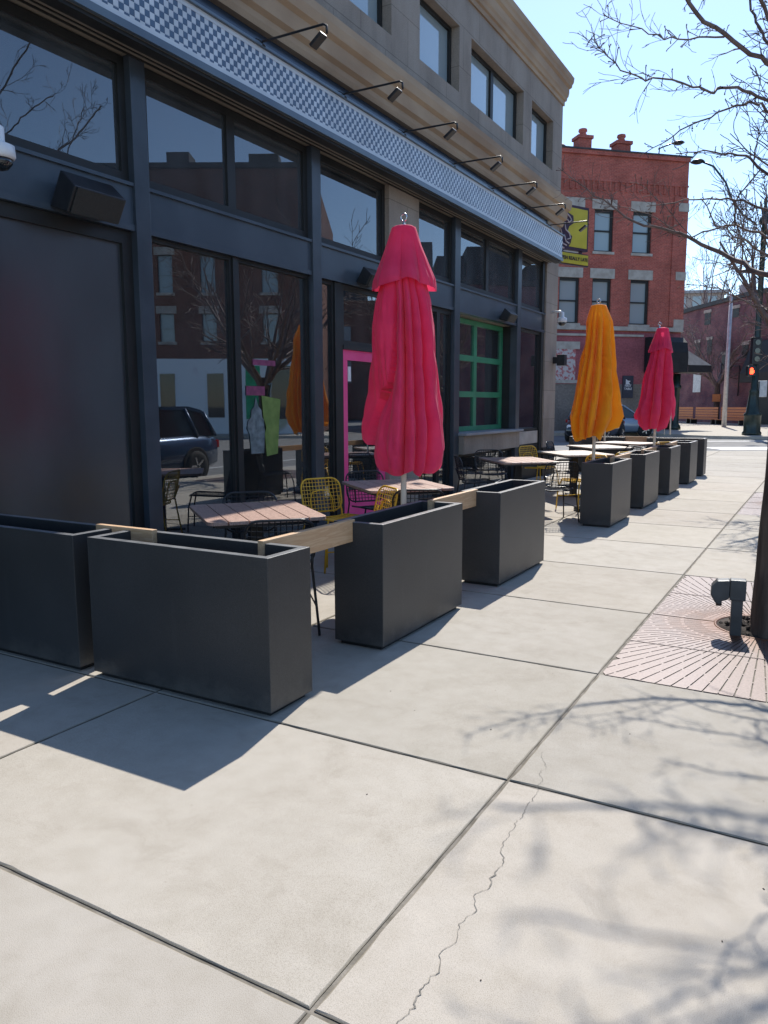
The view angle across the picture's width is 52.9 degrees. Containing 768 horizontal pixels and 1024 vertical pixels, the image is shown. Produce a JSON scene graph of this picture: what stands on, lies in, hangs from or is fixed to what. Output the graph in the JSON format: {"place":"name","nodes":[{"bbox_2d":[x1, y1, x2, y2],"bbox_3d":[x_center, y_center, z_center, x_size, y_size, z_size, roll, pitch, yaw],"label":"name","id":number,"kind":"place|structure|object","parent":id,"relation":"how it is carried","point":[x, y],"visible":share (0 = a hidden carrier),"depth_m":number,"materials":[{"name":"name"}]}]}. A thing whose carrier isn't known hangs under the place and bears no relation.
{"place":"outdoors","nodes":[
{"label":"outdoors","id":0,"kind":"place"},
{"bbox_2d":[0,451,767,1023],"bbox_3d":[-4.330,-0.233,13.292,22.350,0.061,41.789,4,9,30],"label":"sidewalk","id":1,"kind":"structure","parent":0,"point":[288,863],"depth_m":2.89,"materials":[{"name":"concrete"}]},
{"bbox_2d":[0,514,111,669],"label":"planter","id":2,"kind":"object","parent":1,"relation":"on","point":[45,608],"visible":0.62,"depth_m":4.63,"materials":[{"name":"black metal"}]},
{"bbox_2d":[87,530,311,715],"bbox_3d":[-1.034,0.566,4.267,1.287,0.815,0.360,4,9,29],"label":"planter","id":3,"kind":"object","parent":1,"relation":"on","point":[224,621],"visible":0.91,"depth_m":4.04,"materials":[{"name":"black metal"}]},
{"bbox_2d":[96,523,156,542],"bbox_3d":[-1.549,0.159,4.641,0.480,0.142,0.040,4,9,30],"label":"wooden board","id":4,"kind":"object","parent":3,"relation":"attached to","point":[144,534],"visible":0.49,"depth_m":4.56,"materials":[{"name":"brown wood"}]},
{"bbox_2d":[222,491,278,539],"bbox_3d":[-1.099,0.259,6.472,0.518,0.813,0.588,-2,8,-13],"label":"wire chair","id":5,"kind":"object","parent":1,"relation":"on","point":[240,501],"visible":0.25,"depth_m":6.67,"materials":[{"name":"black metal"}]},
{"bbox_2d":[190,500,325,540],"bbox_3d":[-1.005,0.353,6.053,0.872,0.738,1.060,-3,8,-21],"label":"patio table","id":6,"kind":"object","parent":1,"relation":"on","point":[229,515],"visible":0.67,"depth_m":5.86,"materials":[{"name":"brown wood"}]},
{"bbox_2d":[244,518,320,635],"bbox_3d":[-0.738,0.411,5.366,0.518,0.813,0.587,-2,8,-13],"label":"wire chair","id":7,"kind":"object","parent":1,"relation":"on","point":[312,555],"visible":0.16,"depth_m":5.06,"materials":[{"name":"black metal"}]},
{"bbox_2d":[0,0,574,537],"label":"restaurant building","id":8,"kind":"structure","parent":1,"relation":"on","point":[188,330],"depth_m":8.20,"materials":[{"name":"metal"}]},
{"bbox_2d":[0,125,15,170],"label":"security camera","id":9,"kind":"object","parent":8,"relation":"attached to","point":[7,155],"visible":1,"depth_m":5.32,"materials":[{"name":"white plastic"}]},
{"bbox_2d":[0,0,128,180],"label":"window","id":10,"kind":"structure","parent":8,"relation":"in","point":[62,92],"depth_m":6.17,"materials":[{"name":"blue glass"}]},
{"bbox_2d":[0,200,144,527],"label":"window","id":11,"kind":"structure","parent":8,"relation":"in","point":[70,436],"depth_m":6.40,"materials":[{"name":"glass"}]},
{"bbox_2d":[51,170,125,223],"bbox_3d":[-2.376,-2.512,6.199,0.340,0.321,0.504,4,9,30],"label":"loudspeaker","id":12,"kind":"object","parent":8,"relation":"attached to","point":[83,196],"visible":1,"depth_m":6.07,"materials":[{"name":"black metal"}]},
{"bbox_2d":[151,237,238,537],"bbox_3d":[-1.896,-1.056,7.706,0.080,3.050,1.155,4,9,30],"label":"window","id":13,"kind":"structure","parent":8,"relation":"in","point":[193,306],"depth_m":7.68,"materials":[{"name":"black glass"}]},
{"bbox_2d":[144,67,307,237],"bbox_3d":[-1.561,-3.576,7.959,0.080,1.030,2.530,4,9,30],"label":"window","id":14,"kind":"structure","parent":8,"relation":"in","point":[202,151],"depth_m":7.79,"materials":[{"name":"blue glass"}]},
{"bbox_2d":[238,259,311,537],"bbox_3d":[-1.247,-1.213,8.827,0.080,3.050,1.295,4,9,30],"label":"window","id":15,"kind":"structure","parent":8,"relation":"in","point":[274,302],"depth_m":8.85,"materials":[{"name":"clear glass"}]},
{"bbox_2d":[256,23,327,49],"bbox_3d":[-0.913,-4.534,7.444,0.895,0.244,0.100,4,9,30],"label":"sign lamp","id":16,"kind":"object","parent":8,"relation":"attached to","point":[318,40],"visible":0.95,"depth_m":7.30,"materials":[{"name":"black metal"}]},
{"bbox_2d":[322,279,335,523],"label":"window","id":17,"kind":"structure","parent":8,"relation":"in","point":[327,286],"depth_m":9.73,"materials":[{"name":"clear glass"}]},
{"bbox_2d":[320,154,384,260],"bbox_3d":[-0.433,-3.849,9.910,0.080,1.030,1.650,4,9,30],"label":"window","id":18,"kind":"structure","parent":8,"relation":"in","point":[352,202],"depth_m":9.92,"materials":[{"name":"clear glass"}]},
{"bbox_2d":[342,284,377,347],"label":"window","id":19,"kind":"structure","parent":8,"relation":"in","point":[358,304],"depth_m":10.21,"materials":[{"name":"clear glass"}]},
{"bbox_2d":[343,349,384,516],"bbox_3d":[-0.246,-1.039,10.501,0.192,2.240,1.115,4,9,30],"label":"door","id":20,"kind":"structure","parent":8,"relation":"in","point":[358,456],"depth_m":10.35,"materials":[{"name":"glass"}]},
{"bbox_2d":[350,0,381,26],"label":"window","id":21,"kind":"structure","parent":8,"relation":"in","point":[372,8],"depth_m":10.18,"materials":[{"name":"grey"}]},
{"bbox_2d":[357,267,376,286],"bbox_3d":[-0.172,-3.052,10.086,0.264,0.244,0.384,4,9,30],"label":"loudspeaker","id":22,"kind":"object","parent":8,"relation":"attached to","point":[366,276],"visible":0.61,"depth_m":9.92,"materials":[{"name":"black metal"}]},
{"bbox_2d":[338,80,403,102],"bbox_3d":[-0.172,-4.713,8.725,0.895,0.244,0.100,4,9,30],"label":"sign lamp","id":23,"kind":"object","parent":8,"relation":"attached to","point":[393,96],"visible":0.93,"depth_m":8.58,"materials":[{"name":"black metal"}]},
{"bbox_2d":[399,121,457,140],"bbox_3d":[0.548,-4.888,9.971,0.895,0.244,0.100,4,9,30],"label":"sign lamp","id":24,"kind":"object","parent":8,"relation":"attached to","point":[450,133],"visible":0.98,"depth_m":9.82,"materials":[{"name":"black metal"}]},
{"bbox_2d":[418,306,450,500],"bbox_3d":[0.744,-1.696,12.271,0.080,3.050,1.280,4,9,30],"label":"window","id":25,"kind":"structure","parent":8,"relation":"in","point":[441,317],"depth_m":12.59,"materials":[{"name":"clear glass"}]},
{"bbox_2d":[419,202,451,282],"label":"window","id":26,"kind":"structure","parent":8,"relation":"in","point":[435,228],"depth_m":12.07,"materials":[{"name":"clear glass"}]},
{"bbox_2d":[420,0,451,84],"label":"window","id":27,"kind":"structure","parent":8,"relation":"in","point":[435,34],"depth_m":11.75,"materials":[{"name":"blue"}]},
{"bbox_2d":[449,156,502,171],"bbox_3d":[1.323,-5.076,11.312,0.895,0.244,0.100,4,9,30],"label":"sign lamp","id":28,"kind":"object","parent":8,"relation":"attached to","point":[495,166],"visible":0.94,"depth_m":11.17,"materials":[{"name":"black metal"}]},
{"bbox_2d":[459,318,502,431],"bbox_3d":[1.639,-2.496,14.208,0.080,1.980,2.710,4,9,30],"label":"service window","id":29,"kind":"structure","parent":8,"relation":"in","point":[481,344],"depth_m":14.46,"materials":[{"name":"green metal"}]},
{"bbox_2d":[460,223,515,302],"bbox_3d":[1.833,-4.398,13.829,0.080,1.030,2.710,4,9,30],"label":"window","id":30,"kind":"structure","parent":8,"relation":"in","point":[487,263],"depth_m":13.76,"materials":[{"name":"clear glass"}]},
{"bbox_2d":[471,48,516,139],"bbox_3d":[1.872,-7.310,13.643,0.070,0.970,2.470,4,9,30],"label":"window","id":31,"kind":"structure","parent":8,"relation":"in","point":[490,93],"depth_m":13.67,"materials":[{"name":"blue"}]},
{"bbox_2d":[499,308,517,322],"bbox_3d":[2.312,-3.654,14.383,0.264,0.244,0.384,4,9,30],"label":"loudspeaker","id":32,"kind":"object","parent":8,"relation":"attached to","point":[509,315],"visible":1,"depth_m":14.23,"materials":[{"name":"black metal"}]},
{"bbox_2d":[488,182,537,195],"bbox_3d":[2.079,-5.259,12.618,0.895,0.244,0.100,4,9,30],"label":"sign lamp","id":33,"kind":"object","parent":8,"relation":"attached to","point":[531,191],"visible":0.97,"depth_m":12.47,"materials":[{"name":"black metal"}]},
{"bbox_2d":[519,328,539,430],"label":"window","id":34,"kind":"structure","parent":8,"relation":"in","point":[530,340],"depth_m":16.15,"materials":[{"name":"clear glass"}]},
{"bbox_2d":[521,253,541,311],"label":"window","id":35,"kind":"structure","parent":8,"relation":"in","point":[530,266],"depth_m":15.84,"materials":[{"name":"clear glass"}]},
{"bbox_2d":[531,108,546,164],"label":"window","id":36,"kind":"structure","parent":8,"relation":"in","point":[539,125],"depth_m":15.92,"materials":[{"name":"blue"}]},
{"bbox_2d":[520,203,565,215],"bbox_3d":[2.849,-5.445,13.950,0.895,0.244,0.100,4,9,30],"label":"sign lamp","id":37,"kind":"object","parent":8,"relation":"attached to","point":[560,211],"visible":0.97,"depth_m":13.82,"materials":[{"name":"black metal"}]},
{"bbox_2d":[552,310,566,325],"bbox_3d":[3.799,-4.191,16.707,0.325,0.334,0.210,4,9,30],"label":"security camera","id":38,"kind":"object","parent":8,"relation":"attached to","point":[561,320],"visible":1,"depth_m":16.63,"materials":[{"name":"white plastic"}]},
{"bbox_2d":[553,354,566,365],"bbox_3d":[3.880,-3.353,17.068,0.279,0.240,0.180,4,9,30],"label":"wall light","id":39,"kind":"object","parent":8,"relation":"attached to","point":[560,360],"visible":1,"depth_m":16.98,"materials":[{"name":"black metal"}]},
{"bbox_2d":[546,220,588,231],"bbox_3d":[3.594,-5.626,15.239,0.895,0.244,0.100,4,9,30],"label":"sign lamp","id":40,"kind":"object","parent":8,"relation":"attached to","point":[581,229],"visible":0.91,"depth_m":15.11,"materials":[{"name":"black metal"}]},
{"bbox_2d":[559,205,588,267],"bbox_3d":[4.080,-6.231,17.281,1.410,1.333,0.204,-5,9,-34],"label":"blade sign","id":41,"kind":"object","parent":8,"relation":"attached to","point":[575,239],"visible":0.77,"depth_m":17.37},
{"bbox_2d":[300,477,358,567],"bbox_3d":[-0.509,0.081,7.746,0.518,0.813,0.588,-6,10,-35],"label":"wire chair","id":42,"kind":"object","parent":1,"relation":"on","point":[336,517],"visible":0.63,"depth_m":7.90,"materials":[{"name":"yellow metal"}]},
{"bbox_2d":[324,485,397,573],"bbox_3d":[-0.195,0.185,6.989,0.588,0.813,0.518,-3,8,-21],"label":"wire chair","id":43,"kind":"object","parent":1,"relation":"on","point":[395,490],"visible":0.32,"depth_m":7.14,"materials":[{"name":"yellow metal"}]},
{"bbox_2d":[345,470,389,513],"bbox_3d":[-0.116,-0.035,8.579,0.518,0.813,0.588,-4,9,-25],"label":"wire chair","id":44,"kind":"object","parent":1,"relation":"on","point":[369,507],"visible":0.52,"depth_m":8.71,"materials":[{"name":"black metal"}]},
{"bbox_2d":[342,479,453,504],"bbox_3d":[0.123,0.080,8.004,0.892,0.738,1.040,-3,8,-19],"label":"patio table","id":45,"kind":"object","parent":1,"relation":"on","point":[371,487],"visible":0.62,"depth_m":7.83,"materials":[{"name":"beige metal"}]},
{"bbox_2d":[334,500,462,649],"bbox_3d":[0.138,0.397,5.459,0.363,0.815,1.225,4,9,29],"label":"planter","id":46,"kind":"object","parent":1,"relation":"on","point":[398,572],"visible":0.94,"depth_m":5.05,"materials":[{"name":"black metal"}]},
{"bbox_2d":[258,519,354,555],"bbox_3d":[-0.432,0.169,4.541,0.040,0.142,0.925,4,9,30],"label":"wooden board","id":47,"kind":"object","parent":46,"relation":"attached to","point":[323,537],"visible":0.78,"depth_m":4.58,"materials":[{"name":"brown wood"}]},
{"bbox_2d":[428,489,477,509],"bbox_3d":[0.571,-0.074,6.275,0.040,0.142,0.890,4,9,30],"label":"wooden board","id":48,"kind":"object","parent":46,"relation":"attached to","point":[467,499],"visible":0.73,"depth_m":6.35,"materials":[{"name":"brown wood"}]},
{"bbox_2d":[362,213,444,504],"bbox_3d":[0.204,-0.838,6.258,0.622,3.042,0.696,-6,10,-35],"label":"patio umbrella","id":49,"kind":"object","parent":1,"relation":"on","point":[402,425],"visible":1,"depth_m":6.00,"materials":[{"name":"fabric"}]},
{"bbox_2d":[392,489,443,506],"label":"wire chair","id":50,"kind":"object","parent":1,"relation":"on","point":[419,494],"visible":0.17,"depth_m":6.83,"materials":[{"name":"black metal"}]},
{"bbox_2d":[396,753,545,1023],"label":"pavement crack","id":51,"kind":"object","parent":1,"relation":"on","point":[465,917],"visible":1,"depth_m":2.37,"materials":[{"name":"grey concrete"}]},
{"bbox_2d":[454,455,494,492],"bbox_3d":[1.326,-0.417,11.311,0.588,0.813,0.518,-1,8,-6],"label":"wire chair","id":52,"kind":"object","parent":1,"relation":"on","point":[467,481],"visible":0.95,"depth_m":11.21,"materials":[{"name":"black metal"}]},
{"bbox_2d":[474,449,507,487],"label":"wire chair","id":53,"kind":"object","parent":1,"relation":"on","point":[480,463],"visible":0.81,"depth_m":12.81,"materials":[{"name":"black metal"}]},
{"bbox_2d":[461,479,545,585],"bbox_3d":[1.120,0.160,7.153,0.368,0.815,1.190,4,9,30],"label":"planter","id":54,"kind":"object","parent":1,"relation":"on","point":[503,523],"visible":0.95,"depth_m":6.72,"materials":[{"name":"black metal"}]},
{"bbox_2d":[479,457,559,479],"bbox_3d":[1.990,-0.414,11.532,0.892,0.738,1.150,-2,8,-10],"label":"patio table","id":55,"kind":"object","parent":1,"relation":"on","point":[517,463],"visible":0.58,"depth_m":11.31,"materials":[{"name":"beige metal"}]},
{"bbox_2d":[519,445,558,482],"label":"wire chair","id":56,"kind":"object","parent":1,"relation":"on","point":[537,467],"visible":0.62,"depth_m":13.92,"materials":[{"name":"yellow metal"}]},
{"bbox_2d":[546,441,569,479],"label":"wire chair","id":57,"kind":"object","parent":1,"relation":"on","point":[552,449],"visible":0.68,"depth_m":15.74,"materials":[{"name":"black metal"}]},
{"bbox_2d":[544,461,579,521],"bbox_3d":[2.295,-0.291,10.377,0.518,0.813,0.588,-1,8,-9],"label":"wire chair","id":58,"kind":"object","parent":1,"relation":"on","point":[558,487],"visible":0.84,"depth_m":10.14,"materials":[{"name":"black metal"}]},
{"bbox_2d":[537,450,614,497],"bbox_3d":[3.235,-0.643,13.166,0.892,0.738,1.250,-2,8,-10],"label":"patio table","id":59,"kind":"object","parent":1,"relation":"on","point":[573,455],"visible":0.8,"depth_m":13.10,"materials":[{"name":"beige metal"}]},
{"bbox_2d":[555,454,606,510],"bbox_3d":[2.941,-0.437,11.420,0.588,0.813,0.518,-4,9,-25],"label":"wire chair","id":60,"kind":"object","parent":1,"relation":"on","point":[579,479],"visible":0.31,"depth_m":11.51,"materials":[{"name":"yellow metal"}]},
{"bbox_2d":[570,298,623,511],"bbox_3d":[3.073,-1.523,11.152,0.758,3.042,0.733,4,9,30],"label":"patio umbrella","id":61,"kind":"object","parent":1,"relation":"on","point":[597,410],"visible":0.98,"depth_m":10.91,"materials":[{"name":"fabric"}]},
{"bbox_2d":[566,445,634,458],"bbox_3d":[4.215,-0.917,15.121,0.892,0.738,1.200,-2,8,-12],"label":"patio table","id":62,"kind":"object","parent":1,"relation":"on","point":[600,448],"visible":0.64,"depth_m":14.67,"materials":[{"name":"beige metal"}]},
{"bbox_2d":[580,458,631,527],"bbox_3d":[2.966,-0.279,10.289,0.395,0.815,1.100,4,9,29],"label":"planter","id":63,"kind":"object","parent":1,"relation":"on","point":[605,494],"visible":1,"depth_m":9.86,"materials":[{"name":"black metal"}]},
{"bbox_2d":[596,441,659,451],"bbox_3d":[5.196,-1.127,16.619,0.842,0.738,1.150,-7,10,-40],"label":"patio table","id":64,"kind":"object","parent":1,"relation":"on","point":[623,443],"visible":0.47,"depth_m":16.40,"materials":[{"name":"beige metal"}]},
{"bbox_2d":[619,450,659,508],"bbox_3d":[3.965,-0.521,12.017,0.395,0.815,1.080,4,9,30],"label":"planter","id":65,"kind":"object","parent":1,"relation":"on","point":[644,478],"visible":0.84,"depth_m":11.57,"materials":[{"name":"black metal"}]},
{"bbox_2d":[610,453,631,462],"bbox_3d":[3.420,-0.778,11.120,0.040,0.092,1.200,4,9,30],"label":"wooden board","id":66,"kind":"object","parent":65,"relation":"attached to","point":[626,455],"visible":0.52,"depth_m":10.97,"materials":[{"name":"brown wood"}]},
{"bbox_2d":[641,446,657,453],"bbox_3d":[4.424,-1.021,12.856,0.040,0.092,1.200,4,9,30],"label":"wooden board","id":67,"kind":"object","parent":65,"relation":"attached to","point":[649,449],"visible":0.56,"depth_m":12.77,"materials":[{"name":"brown wood"}]},
{"bbox_2d":[634,322,675,445],"bbox_3d":[5.230,-2.052,14.748,0.733,3.092,0.650,-4,9,-25],"label":"patio umbrella","id":68,"kind":"object","parent":1,"relation":"on","point":[655,409],"visible":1,"depth_m":14.55,"materials":[{"name":"fabric"}]},
{"bbox_2d":[647,445,680,494],"bbox_3d":[4.952,-0.757,13.699,0.400,0.815,0.950,4,9,30],"label":"planter","id":69,"kind":"object","parent":1,"relation":"on","point":[669,469],"visible":0.72,"depth_m":13.29,"materials":[{"name":"black metal"}]},
{"bbox_2d":[646,437,706,475],"bbox_3d":[6.478,-1.236,17.131,1.205,0.815,0.420,4,9,29],"label":"planter","id":70,"kind":"object","parent":1,"relation":"on","point":[701,457],"visible":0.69,"depth_m":16.74,"materials":[{"name":"black metal"}]},
{"bbox_2d":[619,436,652,441],"bbox_3d":[5.737,-1.642,17.502,0.800,0.142,0.040,4,9,30],"label":"wooden board","id":71,"kind":"object","parent":70,"relation":"attached to","point":[636,438],"visible":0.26,"depth_m":17.49,"materials":[{"name":"brown wood"}]},
{"bbox_2d":[669,440,697,483],"bbox_3d":[5.990,-1.007,15.484,0.410,0.815,0.950,4,9,29],"label":"planter","id":72,"kind":"object","parent":1,"relation":"on","point":[688,461],"visible":0.67,"depth_m":15.05,"materials":[{"name":"black metal"}]},
{"bbox_2d":[603,576,767,702],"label":"tree grate","id":73,"kind":"object","parent":1,"relation":"on","point":[683,629],"visible":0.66,"depth_m":4.93,"materials":[{"name":"metal"}]},
{"bbox_2d":[553,0,767,638],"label":"street tree","id":74,"kind":"object","parent":73,"relation":"on","point":[758,623],"visible":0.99,"depth_m":5.21,"materials":[{"name":"brown plant"}]},
{"bbox_2d":[710,578,746,635],"bbox_3d":[2.333,0.674,5.252,0.218,0.452,0.100,3,8,22],"label":"outlet pedestal","id":75,"kind":"object","parent":73,"relation":"on","point":[733,590],"visible":0.87,"depth_m":5.20,"materials":[{"name":"black metal"}]},
{"bbox_2d":[678,114,767,369],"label":"street tree","id":76,"kind":"object","parent":1,"relation":"on","point":[751,288],"visible":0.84,"depth_m":11.63,"materials":[{"name":"brown plant"}]},
{"bbox_2d":[737,493,762,515],"bbox_3d":[6.444,-0.111,11.961,1.491,0.063,3.126,4,9,30],"label":"tree grate","id":77,"kind":"object","parent":1,"relation":"on","point":[752,505],"visible":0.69,"depth_m":11.81,"materials":[{"name":"grey concrete"}]},
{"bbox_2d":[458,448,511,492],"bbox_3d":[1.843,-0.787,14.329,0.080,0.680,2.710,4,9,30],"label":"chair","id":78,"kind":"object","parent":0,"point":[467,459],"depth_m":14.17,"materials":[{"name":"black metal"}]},
{"bbox_2d":[568,436,625,470],"bbox_3d":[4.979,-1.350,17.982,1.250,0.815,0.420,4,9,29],"label":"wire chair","id":79,"kind":"object","parent":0,"point":[587,441],"visible":0.22,"depth_m":17.84,"materials":[{"name":"black metal"}]},
{"bbox_2d":[554,128,711,430],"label":"red brick building","id":80,"kind":"structure","parent":0,"point":[631,278],"depth_m":46.03,"materials":[{"name":"brick"}]},
{"bbox_2d":[556,349,575,379],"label":"boarded window","id":81,"kind":"structure","parent":80,"relation":"in","point":[567,372],"depth_m":45.95,"materials":[{"name":"paint"}]},
{"bbox_2d":[558,277,578,322],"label":"window","id":82,"kind":"structure","parent":80,"relation":"in","point":[568,287],"depth_m":45.64,"materials":[{"name":"grey glass"}]},
{"bbox_2d":[592,278,610,310],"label":"window","id":83,"kind":"structure","parent":80,"relation":"in","point":[600,287],"depth_m":46.08,"materials":[{"name":"grey glass"}]},
{"bbox_2d":[593,209,612,251],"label":"window","id":84,"kind":"structure","parent":80,"relation":"in","point":[603,226],"depth_m":45.59,"materials":[{"name":"grey"}]},
{"bbox_2d":[629,280,648,324],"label":"window","id":85,"kind":"structure","parent":80,"relation":"in","point":[638,288],"depth_m":46.74,"materials":[{"name":"grey glass"}]},
{"bbox_2d":[632,212,650,253],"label":"window","id":86,"kind":"structure","parent":80,"relation":"in","point":[640,237],"depth_m":46.20,"materials":[{"name":"grey"}]},
{"bbox_2d":[514,0,767,297],"label":"sky","id":87,"kind":"structure","parent":0,"point":[605,109],"materials":[{"name":"blue"}]},
{"bbox_2d":[554,421,767,439],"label":"sidewalk","id":88,"kind":"structure","parent":0,"point":[708,430],"depth_m":42.76,"materials":[{"name":"concrete"}]},
{"bbox_2d":[679,407,692,422],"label":"slatted bench","id":89,"kind":"object","parent":88,"relation":"on","point":[690,413],"visible":0.57,"depth_m":63.88,"materials":[{"name":"orange wood"}]},
{"bbox_2d":[690,407,717,423],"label":"slatted bench","id":90,"kind":"object","parent":88,"relation":"on","point":[703,417],"visible":0.92,"depth_m":61.19,"materials":[{"name":"orange wood"}]},
{"bbox_2d":[679,287,767,424],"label":"plum brick building","id":91,"kind":"structure","parent":88,"relation":"on","point":[696,391],"depth_m":64.25,"materials":[{"name":"brick"}]},
{"bbox_2d":[704,309,711,324],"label":"window","id":92,"kind":"structure","parent":91,"relation":"in","point":[708,322],"depth_m":66.11,"materials":[{"name":"glass"}]},
{"bbox_2d":[706,336,712,353],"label":"window","id":93,"kind":"structure","parent":91,"relation":"in","point":[708,340],"depth_m":65.94,"materials":[{"name":"glass"}]},
{"bbox_2d":[732,304,739,317],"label":"window","id":94,"kind":"structure","parent":91,"relation":"in","point":[735,308],"depth_m":62.26,"materials":[{"name":"glass"}]},
{"bbox_2d":[741,341,749,357],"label":"window","id":95,"kind":"structure","parent":91,"relation":"in","point":[743,343],"depth_m":61.23,"materials":[{"name":"glass"}]},
{"bbox_2d":[681,308,765,418],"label":"street tree","id":96,"kind":"object","parent":88,"relation":"on","point":[712,380],"visible":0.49,"depth_m":62.41,"materials":[{"name":"brown plant"}]},
{"bbox_2d":[712,394,720,401],"bbox_3d":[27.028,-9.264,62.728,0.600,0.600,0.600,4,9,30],"label":"notice tag","id":97,"kind":"object","parent":96,"relation":"attached to","point":[716,397],"visible":1,"depth_m":62.48,"materials":[{"name":"orange wood"}]},
{"bbox_2d":[684,200,767,308],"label":"background tree","id":98,"kind":"object","parent":88,"relation":"on","point":[708,281],"visible":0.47,"depth_m":80.89,"materials":[{"name":"brown plant"}]},
{"bbox_2d":[721,295,732,426],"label":"steel pole","id":99,"kind":"object","parent":88,"relation":"on","point":[725,396],"visible":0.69,"depth_m":52.41,"materials":[{"name":"grey metal"}]},
{"bbox_2d":[690,159,767,434],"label":"traffic signal pole","id":100,"kind":"object","parent":88,"relation":"on","point":[752,414],"visible":0.84,"depth_m":38.47,"materials":[{"name":"black metal"}]},
{"bbox_2d":[714,407,746,425],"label":"slatted bench","id":101,"kind":"object","parent":88,"relation":"on","point":[739,417],"visible":0.69,"depth_m":57.48,"materials":[{"name":"orange wood"}]},
{"bbox_2d":[554,436,767,450],"bbox_3d":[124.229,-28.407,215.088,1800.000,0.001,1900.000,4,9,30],"label":"ground","id":102,"kind":"structure","parent":0,"point":[560,443],"depth_m":33.63,"materials":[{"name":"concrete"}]},
{"bbox_2d":[565,416,624,441],"bbox_3d":[9.944,-4.088,36.262,2.090,1.550,4.325,5,9,31],"label":"parked car","id":103,"kind":"object","parent":102,"relation":"on","point":[620,431],"visible":0.3,"depth_m":35.64,"materials":[{"name":"black paint"}]},
{"bbox_2d":[566,405,656,435],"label":"parked car","id":104,"kind":"object","parent":102,"relation":"on","point":[631,425],"visible":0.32,"depth_m":41.17,"materials":[{"name":"black metal"}]},
{"bbox_2d":[684,289,729,308],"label":"apartment building","id":105,"kind":"structure","parent":102,"relation":"on","point":[693,295],"depth_m":110.07,"materials":[{"name":"grey"}]},
{"bbox_2d":[692,296,701,305],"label":"window","id":106,"kind":"structure","parent":105,"relation":"in","point":[695,298],"depth_m":110.23,"materials":[{"name":"grey"}]},
{"bbox_2d":[707,447,766,449],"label":"crosswalk","id":107,"kind":"structure","parent":102,"relation":"on","point":[742,448],"depth_m":29.80,"materials":[{"name":"paint"}]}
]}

